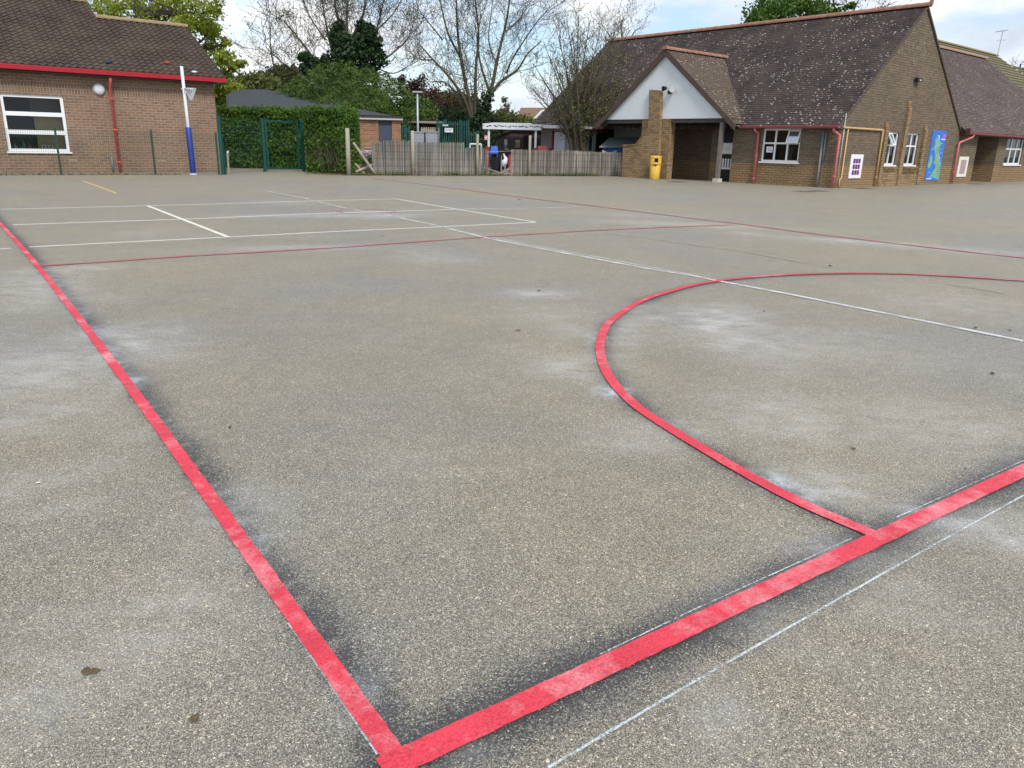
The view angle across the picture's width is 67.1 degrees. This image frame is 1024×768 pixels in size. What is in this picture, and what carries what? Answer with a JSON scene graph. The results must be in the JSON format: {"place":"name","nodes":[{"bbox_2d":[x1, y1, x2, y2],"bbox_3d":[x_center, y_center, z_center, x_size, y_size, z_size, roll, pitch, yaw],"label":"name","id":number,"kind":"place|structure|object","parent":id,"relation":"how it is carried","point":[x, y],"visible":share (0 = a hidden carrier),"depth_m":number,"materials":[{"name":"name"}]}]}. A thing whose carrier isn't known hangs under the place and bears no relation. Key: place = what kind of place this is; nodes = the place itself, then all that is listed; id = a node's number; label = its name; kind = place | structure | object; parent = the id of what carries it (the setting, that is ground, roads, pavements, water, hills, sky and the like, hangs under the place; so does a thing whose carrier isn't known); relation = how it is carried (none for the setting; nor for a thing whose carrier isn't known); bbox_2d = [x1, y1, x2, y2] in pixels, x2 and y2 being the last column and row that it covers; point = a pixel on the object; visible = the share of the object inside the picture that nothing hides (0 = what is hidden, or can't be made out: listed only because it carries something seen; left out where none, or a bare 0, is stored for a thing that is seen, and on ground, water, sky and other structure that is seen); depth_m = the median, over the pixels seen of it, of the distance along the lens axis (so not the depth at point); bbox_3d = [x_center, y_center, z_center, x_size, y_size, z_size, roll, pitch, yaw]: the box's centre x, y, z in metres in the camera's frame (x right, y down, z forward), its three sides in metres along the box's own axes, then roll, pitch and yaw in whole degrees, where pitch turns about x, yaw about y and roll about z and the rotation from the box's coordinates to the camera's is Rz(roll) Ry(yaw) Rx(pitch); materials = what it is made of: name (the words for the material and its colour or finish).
{"place":"outdoors","nodes":[
{"label":"outdoors","id":0,"kind":"place"},
{"bbox_2d":[0,0,225,172],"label":"school building","id":1,"kind":"structure","parent":0,"point":[58,72],"depth_m":26.94,"materials":[{"name":"brown brick"}]},
{"bbox_2d":[0,93,72,153],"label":"window","id":2,"kind":"structure","parent":1,"relation":"in","point":[24,112],"depth_m":25.94,"materials":[{"name":"white plastic"}]},
{"bbox_2d":[42,145,52,148],"bbox_3d":[-15.567,-7.949,25.845,0.330,0.120,0.013,-12,22,-37],"label":"number strip","id":3,"kind":"object","parent":1,"relation":"attached to","point":[46,147],"visible":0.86,"depth_m":25.85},
{"bbox_2d":[235,69,288,91],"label":"background bush","id":4,"kind":"object","parent":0,"point":[253,80],"visible":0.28,"depth_m":45.97,"materials":[{"name":"green plant"}]},
{"bbox_2d":[258,61,311,95],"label":"background bush","id":5,"kind":"object","parent":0,"point":[285,69],"visible":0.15,"depth_m":51.19,"materials":[{"name":"green plant"}]},
{"bbox_2d":[364,147,376,158],"bbox_3d":[-5.914,-9.402,32.302,0.442,1.001,0.480,1,17,0],"label":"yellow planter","id":6,"kind":"object","parent":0,"point":[369,148],"visible":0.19,"depth_m":31.99,"materials":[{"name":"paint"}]},
{"bbox_2d":[414,131,425,162],"bbox_3d":[-4.137,-10.496,34.831,0.460,1.707,0.760,1,17,0],"label":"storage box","id":7,"kind":"object","parent":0,"point":[419,135],"visible":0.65,"depth_m":34.34,"materials":[{"name":"grey plastic"}]},
{"bbox_2d":[433,90,482,109],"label":"background bush","id":8,"kind":"object","parent":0,"point":[446,92],"visible":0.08,"depth_m":69.40,"materials":[{"name":"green plant"}]},
{"bbox_2d":[0,168,1023,767],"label":"playground","id":9,"kind":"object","parent":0,"point":[444,488],"visible":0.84,"depth_m":3.03,"materials":[{"name":"asphalt"}]},
{"bbox_2d":[81,667,104,674],"bbox_3d":[-0.977,0.669,1.797,0.051,0.010,0.025,1,17,0],"label":"dead leaf","id":10,"kind":"object","parent":9,"relation":"on","point":[86,670],"visible":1,"depth_m":1.80,"materials":[{"name":"brown plant"}]},
{"bbox_2d":[83,181,115,192],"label":"painted line","id":11,"kind":"object","parent":9,"relation":"on","point":[100,187],"visible":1,"depth_m":19.05,"materials":[{"name":"yellow paint"}]},
{"bbox_2d":[0,128,219,174],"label":"fence","id":12,"kind":"object","parent":9,"relation":"on","point":[151,142],"visible":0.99,"depth_m":25.31,"materials":[{"name":"green metal"}]},
{"bbox_2d":[86,0,248,106],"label":"leafy maple","id":13,"kind":"object","parent":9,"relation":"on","point":[207,28],"visible":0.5,"depth_m":39.57,"materials":[{"name":"green plant"}]},
{"bbox_2d":[180,66,196,174],"bbox_3d":[-10.942,-8.954,26.319,0.544,3.511,0.404,1,17,0],"label":"netball post","id":14,"kind":"object","parent":9,"relation":"on","point":[188,130],"visible":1,"depth_m":26.39,"materials":[{"name":"white metal"}]},
{"bbox_2d":[148,206,229,236],"bbox_3d":[-5.194,-2.593,12.077,0.068,0.001,5.481,-10,21,-33],"label":"painted line","id":15,"kind":"object","parent":9,"relation":"on","point":[216,232],"visible":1,"depth_m":11.51,"materials":[{"name":"beige paint"}]},
{"bbox_2d":[189,711,199,721],"bbox_3d":[-0.685,0.718,1.666,0.018,0.007,0.039,1,17,0],"label":"dead leaf","id":16,"kind":"object","parent":9,"relation":"on","point":[193,717],"visible":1,"depth_m":1.66,"materials":[{"name":"brown plant"}]},
{"bbox_2d":[26,199,372,208],"bbox_3d":[-5.588,-3.544,15.134,7.499,0.001,0.184,-12,22,-36],"label":"painted line","id":17,"kind":"object","parent":9,"relation":"on","point":[194,204],"visible":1,"depth_m":14.70,"materials":[{"name":"beige paint"}]},
{"bbox_2d":[0,222,401,755],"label":"painted line","id":18,"kind":"object","parent":9,"relation":"on","point":[371,723],"visible":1,"depth_m":2.23,"materials":[{"name":"red paint"}]},
{"bbox_2d":[62,193,359,200],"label":"painted line","id":19,"kind":"object","parent":9,"relation":"on","point":[217,196],"visible":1,"depth_m":16.89,"materials":[{"name":"white paint"}]},
{"bbox_2d":[226,151,229,172],"bbox_3d":[-10.666,-8.363,29.022,0.108,0.797,0.092,8,19,21],"label":"white post","id":20,"kind":"object","parent":9,"relation":"on","point":[227,155],"visible":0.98,"depth_m":28.99,"materials":[{"name":"paint"}]},
{"bbox_2d":[13,209,453,224],"bbox_3d":[-4.032,-2.808,12.858,7.303,0.001,0.234,-11,21,-35],"label":"painted line","id":21,"kind":"object","parent":9,"relation":"on","point":[222,217],"visible":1,"depth_m":12.35,"materials":[{"name":"beige paint"}]},
{"bbox_2d":[216,116,264,174],"bbox_3d":[-10.014,-8.864,28.694,0.120,1.975,3.554,3,17,6],"label":"fence","id":22,"kind":"object","parent":9,"relation":"on","point":[223,159],"visible":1,"depth_m":27.29,"materials":[{"name":"green metal"}]},
{"bbox_2d":[216,103,307,168],"bbox_3d":[-10.841,-10.911,34.116,4.096,2.735,1.800,0,17,-4],"label":"clipped hedge","id":23,"kind":"object","parent":9,"relation":"on","point":[245,114],"visible":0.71,"depth_m":33.46,"materials":[{"name":"green plant"}]},
{"bbox_2d":[31,222,533,246],"bbox_3d":[-2.533,-2.111,10.709,7.171,0.001,0.124,-11,21,-34],"label":"painted line","id":24,"kind":"object","parent":9,"relation":"on","point":[260,235],"visible":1,"depth_m":10.14,"materials":[{"name":"beige paint"}]},
{"bbox_2d":[260,118,305,171],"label":"gate","id":25,"kind":"structure","parent":9,"relation":"on","point":[264,142],"depth_m":30.89,"materials":[{"name":"green metal"}]},
{"bbox_2d":[0,170,615,175],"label":"weeds","id":26,"kind":"object","parent":9,"relation":"on","point":[459,174],"visible":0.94,"depth_m":30.60,"materials":[{"name":"green plant"}]},
{"bbox_2d":[226,89,402,168],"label":"brick outbuilding","id":27,"kind":"structure","parent":9,"relation":"on","point":[374,126],"depth_m":36.82,"materials":[{"name":"brown brick"}]},
{"bbox_2d":[378,121,391,163],"bbox_3d":[-6.040,-11.428,36.881,0.626,2.199,0.040,-1,17,-8],"label":"door","id":28,"kind":"structure","parent":27,"relation":"in","point":[383,126],"depth_m":36.69,"materials":[{"name":"blue paint"}]},
{"bbox_2d":[264,190,366,211],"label":"painted line","id":29,"kind":"object","parent":9,"relation":"on","point":[319,201],"visible":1,"depth_m":15.80,"materials":[{"name":"white paint"}]},
{"bbox_2d":[302,103,361,173],"bbox_3d":[-7.086,-9.790,30.836,2.026,2.693,1.903,8,18,20],"label":"clipped hedge","id":30,"kind":"object","parent":9,"relation":"on","point":[324,142],"visible":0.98,"depth_m":30.27,"materials":[{"name":"green plant"}]},
{"bbox_2d":[287,622,378,754],"bbox_3d":[-0.429,0.690,1.797,0.008,0.001,0.544,-10,21,-33],"label":"chalk line","id":31,"kind":"object","parent":9,"relation":"on","point":[363,733],"visible":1,"depth_m":1.73,"materials":[{"name":"white paint"}]},
{"bbox_2d":[303,173,363,174],"bbox_3d":[-6.801,-8.134,29.877,2.057,0.001,1.400,9,19,23],"label":"soil bed","id":32,"kind":"object","parent":9,"relation":"on","point":[327,173],"visible":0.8,"depth_m":29.85,"materials":[{"name":"brown soil"}]},
{"bbox_2d":[270,58,427,142],"bbox_3d":[-9.020,-14.945,41.083,9.595,4.524,7.651,1,17,0],"label":"spreading conifer","id":33,"kind":"object","parent":9,"relation":"on","point":[353,91],"visible":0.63,"depth_m":39.64,"materials":[{"name":"green plant"}]},
{"bbox_2d":[335,209,396,213],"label":"painted line","id":34,"kind":"object","parent":9,"relation":"on","point":[358,213],"visible":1,"depth_m":14.02,"materials":[{"name":"white paint"}]},
{"bbox_2d":[357,150,375,171],"bbox_3d":[-6.055,-9.120,31.487,1.003,0.890,0.926,1,17,0],"label":"flower planter","id":35,"kind":"object","parent":9,"relation":"on","point":[369,157],"visible":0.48,"depth_m":31.38,"materials":[{"name":"green plant"}]},
{"bbox_2d":[35,224,731,265],"bbox_3d":[-0.507,-1.940,10.282,10.125,0.001,0.359,-11,21,-34],"label":"painted line","id":36,"kind":"object","parent":9,"relation":"on","point":[344,246],"visible":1,"depth_m":9.11,"materials":[{"name":"red paint"}]},
{"bbox_2d":[401,126,410,158],"bbox_3d":[-4.950,-11.012,35.985,0.417,1.979,0.200,1,17,0],"label":"palisade fence","id":37,"kind":"object","parent":9,"relation":"on","point":[404,129],"visible":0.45,"depth_m":35.74,"materials":[{"name":"green metal"}]},
{"bbox_2d":[413,91,422,130],"bbox_3d":[-4.736,-12.829,38.981,0.480,3.689,0.200,1,17,0],"label":"lamp post","id":38,"kind":"object","parent":9,"relation":"on","point":[416,92],"visible":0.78,"depth_m":38.66,"materials":[{"name":"metal"}]},
{"bbox_2d":[401,121,443,149],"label":"timber shelter","id":39,"kind":"object","parent":9,"relation":"on","point":[427,122],"visible":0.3,"depth_m":40.62,"materials":[{"name":"beige wood"}]},
{"bbox_2d":[421,127,436,131],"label":"pallet","id":40,"kind":"object","parent":9,"relation":"on","point":[423,129],"visible":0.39,"depth_m":40.21,"materials":[{"name":"beige wood"}]},
{"bbox_2d":[426,131,438,151],"bbox_3d":[-3.580,-10.489,34.829,0.530,1.718,0.760,1,17,0],"label":"storage box","id":41,"kind":"object","parent":9,"relation":"on","point":[432,136],"visible":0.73,"depth_m":34.32,"materials":[{"name":"grey plastic"}]},
{"bbox_2d":[437,120,468,167],"bbox_3d":[-3.080,-12.516,40.218,1.685,2.428,0.200,1,17,0],"label":"palisade fence","id":42,"kind":"object","parent":9,"relation":"on","point":[450,124],"visible":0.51,"depth_m":39.99,"materials":[{"name":"green metal"}]},
{"bbox_2d":[445,128,452,131],"bbox_3d":[-3.260,-13.103,39.821,0.430,0.213,0.035,1,17,0],"label":"fence sign","id":43,"kind":"object","parent":42,"relation":"attached to","point":[448,129],"visible":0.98,"depth_m":39.80,"materials":[{"name":"white plastic"}]},
{"bbox_2d":[399,199,533,221],"bbox_3d":[-1.119,-3.413,15.010,0.083,0.001,5.706,-9,20,-30],"label":"painted line","id":44,"kind":"object","parent":9,"relation":"on","point":[470,211],"visible":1,"depth_m":14.45,"materials":[{"name":"beige paint"}]},
{"bbox_2d":[468,130,478,156],"bbox_3d":[-1.958,-11.943,39.341,0.558,1.898,0.200,1,17,0],"label":"palisade fence","id":45,"kind":"object","parent":9,"relation":"on","point":[471,134],"visible":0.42,"depth_m":39.10,"materials":[{"name":"green metal"}]},
{"bbox_2d":[469,143,481,159],"bbox_3d":[-1.652,-10.403,35.460,0.572,1.261,0.949,1,17,0],"label":"goal frame","id":46,"kind":"object","parent":9,"relation":"on","point":[470,144],"visible":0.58,"depth_m":34.85,"materials":[{"name":"white paint"}]},
{"bbox_2d":[345,128,622,175],"bbox_3d":[-0.630,-9.365,31.478,12.503,1.728,0.413,-7,19,-25],"label":"wattle fence","id":47,"kind":"object","parent":9,"relation":"on","point":[475,164],"visible":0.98,"depth_m":30.85,"materials":[{"name":"wood"}]},
{"bbox_2d":[490,146,497,157],"bbox_3d":[-0.833,-10.420,35.747,0.364,1.157,0.448,1,17,0],"label":"plastic chair","id":48,"kind":"object","parent":9,"relation":"on","point":[494,148],"visible":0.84,"depth_m":35.77,"materials":[{"name":"blue plastic"}]},
{"bbox_2d":[490,157,500,172],"bbox_3d":[-0.734,-10.086,35.474,0.546,0.685,0.530,1,17,0],"label":"black crate","id":49,"kind":"object","parent":9,"relation":"on","point":[495,163],"visible":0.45,"depth_m":35.23,"materials":[{"name":"plastic"}]},
{"bbox_2d":[502,154,507,166],"bbox_3d":[-0.336,-10.145,34.972,0.337,0.607,0.290,1,17,0],"label":"white sack","id":50,"kind":"object","parent":9,"relation":"on","point":[504,160],"visible":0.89,"depth_m":34.92,"materials":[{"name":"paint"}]},
{"bbox_2d":[508,155,510,172],"bbox_3d":[-0.107,-9.947,34.864,0.110,0.805,0.110,1,17,0],"label":"red post","id":51,"kind":"object","parent":9,"relation":"on","point":[509,163],"visible":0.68,"depth_m":34.80,"materials":[{"name":"paint"}]},
{"bbox_2d":[494,130,540,168],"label":"timber shed","id":52,"kind":"structure","parent":9,"relation":"on","point":[512,136],"depth_m":40.52,"materials":[{"name":"brown wood"}]},
{"bbox_2d":[515,140,519,147],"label":"poster","id":53,"kind":"object","parent":52,"relation":"attached to","point":[517,144],"visible":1,"depth_m":40.51,"materials":[{"name":"paper"}]},
{"bbox_2d":[523,135,530,156],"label":"doorway","id":54,"kind":"structure","parent":52,"relation":"in","point":[526,137],"depth_m":40.51,"materials":[{"name":"black plastic"}]},
{"bbox_2d":[483,123,591,167],"bbox_3d":[1.085,-11.500,37.416,4.978,2.314,5.700,1,17,0],"label":"canopy","id":55,"kind":"object","parent":9,"relation":"on","point":[518,126],"visible":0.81,"depth_m":36.55,"materials":[{"name":"white paint"}]},
{"bbox_2d":[538,146,546,160],"bbox_3d":[1.430,-10.572,36.309,0.451,1.210,0.440,1,17,0],"label":"red bench","id":56,"kind":"object","parent":9,"relation":"on","point":[544,148],"visible":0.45,"depth_m":36.34,"materials":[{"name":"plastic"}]},
{"bbox_2d":[516,0,647,158],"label":"multi stemmed tree","id":57,"kind":"object","parent":9,"relation":"on","point":[580,114],"visible":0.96,"depth_m":34.50,"materials":[{"name":"brown plant"}]},
{"bbox_2d":[599,137,639,168],"bbox_3d":[4.915,-10.422,34.977,2.045,1.544,1.050,1,17,0],"label":"playhouse","id":58,"kind":"object","parent":9,"relation":"on","point":[612,144],"visible":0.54,"depth_m":34.65,"materials":[{"name":"grey plastic"}]},
{"bbox_2d":[650,156,661,178],"bbox_3d":[5.856,-8.849,31.522,0.486,0.927,0.503,1,17,0],"label":"litter bin","id":59,"kind":"object","parent":9,"relation":"on","point":[655,164],"visible":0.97,"depth_m":31.36,"materials":[{"name":"yellow plastic"}]},
{"bbox_2d":[375,463,1023,767],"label":"painted line","id":60,"kind":"object","parent":9,"relation":"on","point":[429,747],"visible":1,"depth_m":1.95,"materials":[{"name":"red paint"}]},
{"bbox_2d":[375,178,1023,257],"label":"painted line","id":61,"kind":"object","parent":9,"relation":"on","point":[752,225],"visible":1,"depth_m":12.59,"materials":[{"name":"red paint"}]},
{"bbox_2d":[384,214,1023,340],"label":"painted line","id":62,"kind":"object","parent":9,"relation":"on","point":[751,287],"visible":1,"depth_m":6.83,"materials":[{"name":"white paint"}]},
{"bbox_2d":[605,233,827,267],"bbox_3d":[2.465,-1.748,9.880,0.208,0.001,3.717,-10,21,-33],"label":"asphalt seam","id":63,"kind":"object","parent":9,"relation":"on","point":[723,249],"visible":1,"depth_m":9.72,"materials":[{"name":"grey asphalt"}]},
{"bbox_2d":[600,538,851,654],"bbox_3d":[0.660,0.585,2.213,1.084,0.001,0.010,-11,21,-34],"label":"chalk line","id":64,"kind":"object","parent":9,"relation":"on","point":[718,598],"visible":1,"depth_m":2.15,"materials":[{"name":"white paint"}]},
{"bbox_2d":[532,0,978,187],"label":"school building","id":65,"kind":"structure","parent":9,"relation":"on","point":[815,100],"depth_m":30.18,"materials":[{"name":"brown brick"}]},
{"bbox_2d":[554,132,565,150],"bbox_3d":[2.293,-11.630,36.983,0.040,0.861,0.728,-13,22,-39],"label":"door","id":66,"kind":"structure","parent":65,"relation":"in","point":[559,145],"depth_m":36.98,"materials":[{"name":"white paint"}]},
{"bbox_2d":[589,132,593,150],"bbox_3d":[3.575,-11.181,35.577,0.040,0.870,0.447,-13,22,-39],"label":"window","id":67,"kind":"structure","parent":65,"relation":"in","point":[591,138],"depth_m":35.48,"materials":[{"name":"grey glass"}]},
{"bbox_2d":[662,86,674,93],"bbox_3d":[6.266,-11.714,30.730,0.286,0.298,0.659,-11,21,-35],"label":"floodlight","id":68,"kind":"object","parent":65,"relation":"attached to","point":[671,89],"visible":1,"depth_m":30.73,"materials":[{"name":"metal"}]},
{"bbox_2d":[720,129,733,180],"bbox_3d":[8.726,-9.307,31.181,0.066,2.080,0.629,-13,22,-39],"label":"door","id":69,"kind":"structure","parent":65,"relation":"in","point":[728,133],"depth_m":31.19,"materials":[{"name":"black glass"}]},
{"bbox_2d":[758,129,801,163],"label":"window","id":70,"kind":"structure","parent":65,"relation":"in","point":[784,153],"depth_m":29.88,"materials":[{"name":"white plastic"}]},
{"bbox_2d":[766,147,772,151],"bbox_3d":[9.639,-8.776,28.869,0.007,0.210,0.260,-13,22,-39],"label":"notice","id":71,"kind":"object","parent":70,"relation":"attached to","point":[769,149],"visible":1,"depth_m":28.86,"materials":[{"name":"white paper"}]},
{"bbox_2d":[848,154,863,177],"bbox_3d":[12.433,-7.869,27.889,0.920,0.830,0.030,-13,22,-39],"label":"grid board","id":72,"kind":"object","parent":65,"relation":"attached to","point":[855,166],"visible":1,"depth_m":27.85,"materials":[{"name":"white plastic"}]},
{"bbox_2d":[884,132,897,165],"bbox_3d":[14.334,-8.984,29.530,1.140,1.250,0.450,-13,22,-39],"label":"window","id":73,"kind":"structure","parent":65,"relation":"in","point":[886,163],"depth_m":29.64,"materials":[{"name":"white plastic"}]},
{"bbox_2d":[888,133,917,165],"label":"window","id":74,"kind":"structure","parent":65,"relation":"in","point":[912,138],"depth_m":30.83,"materials":[{"name":"white plastic"}]},
{"bbox_2d":[924,130,946,180],"bbox_3d":[17.653,-9.508,32.130,1.400,1.990,0.018,-13,22,-39],"label":"map banner","id":75,"kind":"object","parent":65,"relation":"attached to","point":[937,145],"visible":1,"depth_m":32.10,"materials":[{"name":"plastic"}]},
{"bbox_2d":[956,157,968,176],"bbox_3d":[19.983,-9.635,34.211,1.070,0.860,0.029,-13,22,-39],"label":"poster board","id":76,"kind":"object","parent":65,"relation":"attached to","point":[962,166],"visible":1,"depth_m":34.18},
{"bbox_2d":[547,495,1023,767],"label":"chalk line","id":77,"kind":"object","parent":9,"relation":"on","point":[688,684],"visible":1,"depth_m":1.95,"materials":[{"name":"white paint"}]},
{"bbox_2d":[595,273,1023,534],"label":"painted line","id":78,"kind":"object","parent":9,"relation":"on","point":[618,388],"visible":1,"depth_m":3.46,"materials":[{"name":"red paint"}]},
{"bbox_2d":[897,460,1023,516],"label":"chalk line","id":79,"kind":"object","parent":9,"relation":"on","point":[953,491],"visible":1,"depth_m":2.88,"materials":[{"name":"white paint"}]},
{"bbox_2d":[939,45,1023,182],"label":"school wing","id":80,"kind":"structure","parent":9,"relation":"on","point":[988,97],"depth_m":38.24,"materials":[{"name":"brown brick"}]},
{"bbox_2d":[1002,138,1023,165],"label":"window","id":81,"kind":"structure","parent":80,"relation":"in","point":[1013,149],"depth_m":38.52,"materials":[{"name":"white plastic"}]},
{"bbox_2d":[518,108,544,119],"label":"distant house","id":82,"kind":"structure","parent":0,"point":[535,112],"depth_m":79.10,"materials":[{"name":"brown tile"}]},
{"bbox_2d":[87,0,1023,113],"label":"sky","id":83,"kind":"structure","parent":0,"point":[969,23],"materials":[{"name":"white"}]},
{"bbox_2d":[938,39,1023,90],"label":"mossy roofed building","id":84,"kind":"structure","parent":0,"point":[1013,74],"depth_m":64.70,"materials":[{"name":"tile"}]},
{"label":"ground","id":85,"kind":"structure","parent":0,"visible":0},
{"bbox_2d":[214,77,243,106],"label":"background bush","id":86,"kind":"object","parent":85,"relation":"on","point":[225,95],"visible":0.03,"depth_m":44.14,"materials":[{"name":"green plant"}]},
{"bbox_2d":[222,0,445,86],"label":"ivy clad tree","id":87,"kind":"object","parent":85,"relation":"on","point":[345,14],"visible":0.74,"depth_m":49.15,"materials":[{"name":"brown plant"}]},
{"bbox_2d":[296,18,390,83],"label":"ivy","id":88,"kind":"object","parent":87,"relation":"attached to","point":[364,53],"visible":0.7,"depth_m":48.12,"materials":[{"name":"green plant"}]},
{"bbox_2d":[397,94,442,131],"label":"background bush","id":89,"kind":"object","parent":85,"relation":"on","point":[426,107],"visible":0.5,"depth_m":41.66,"materials":[{"name":"green plant"}]},
{"bbox_2d":[396,73,453,110],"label":"copper leaved tree","id":90,"kind":"object","parent":85,"relation":"on","point":[420,78],"visible":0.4,"depth_m":51.78,"materials":[{"name":"brown plant"}]},
{"bbox_2d":[412,77,482,161],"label":"brown budding tree","id":91,"kind":"object","parent":85,"relation":"on","point":[453,101],"visible":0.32,"depth_m":53.06,"materials":[{"name":"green plant"}]},
{"bbox_2d":[432,102,462,143],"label":"background bush","id":92,"kind":"object","parent":85,"relation":"on","point":[447,115],"visible":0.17,"depth_m":51.20,"materials":[{"name":"green plant"}]},
{"bbox_2d":[447,105,505,156],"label":"background bush","id":93,"kind":"object","parent":85,"relation":"on","point":[463,116],"visible":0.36,"depth_m":50.43,"materials":[{"name":"green plant"}]},
{"bbox_2d":[370,0,587,145],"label":"bare tree","id":94,"kind":"object","parent":85,"relation":"on","point":[469,105],"visible":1,"depth_m":46.18,"materials":[{"name":"brown plant"}]},
{"bbox_2d":[469,89,494,151],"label":"ivy","id":95,"kind":"object","parent":94,"relation":"attached to","point":[485,108],"visible":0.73,"depth_m":46.80,"materials":[{"name":"green plant"}]},
{"bbox_2d":[499,96,514,113],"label":"light green sapling","id":96,"kind":"object","parent":85,"relation":"on","point":[505,105],"visible":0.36,"depth_m":56.81,"materials":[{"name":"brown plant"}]},
{"bbox_2d":[488,108,538,156],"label":"background bush","id":97,"kind":"object","parent":85,"relation":"on","point":[506,117],"visible":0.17,"depth_m":52.18,"materials":[{"name":"green plant"}]},
{"bbox_2d":[591,0,660,38],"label":"slim bare tree","id":98,"kind":"object","parent":85,"relation":"on","point":[618,17],"visible":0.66,"depth_m":56.45,"materials":[{"name":"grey plant"}]},
{"bbox_2d":[735,0,858,22],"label":"leafy green tree","id":99,"kind":"object","parent":85,"relation":"on","point":[771,10],"visible":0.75,"depth_m":51.59,"materials":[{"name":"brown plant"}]},
{"bbox_2d":[832,0,911,10],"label":"bare branched tree","id":100,"kind":"object","parent":85,"relation":"on","point":[867,4],"visible":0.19,"depth_m":54.15,"materials":[{"name":"brown plant"}]},
{"bbox_2d":[1009,54,1023,72],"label":"bare treetop","id":101,"kind":"object","parent":85,"relation":"on","point":[1016,63],"visible":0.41,"depth_m":68.85,"materials":[{"name":"grey plant"}]}
]}

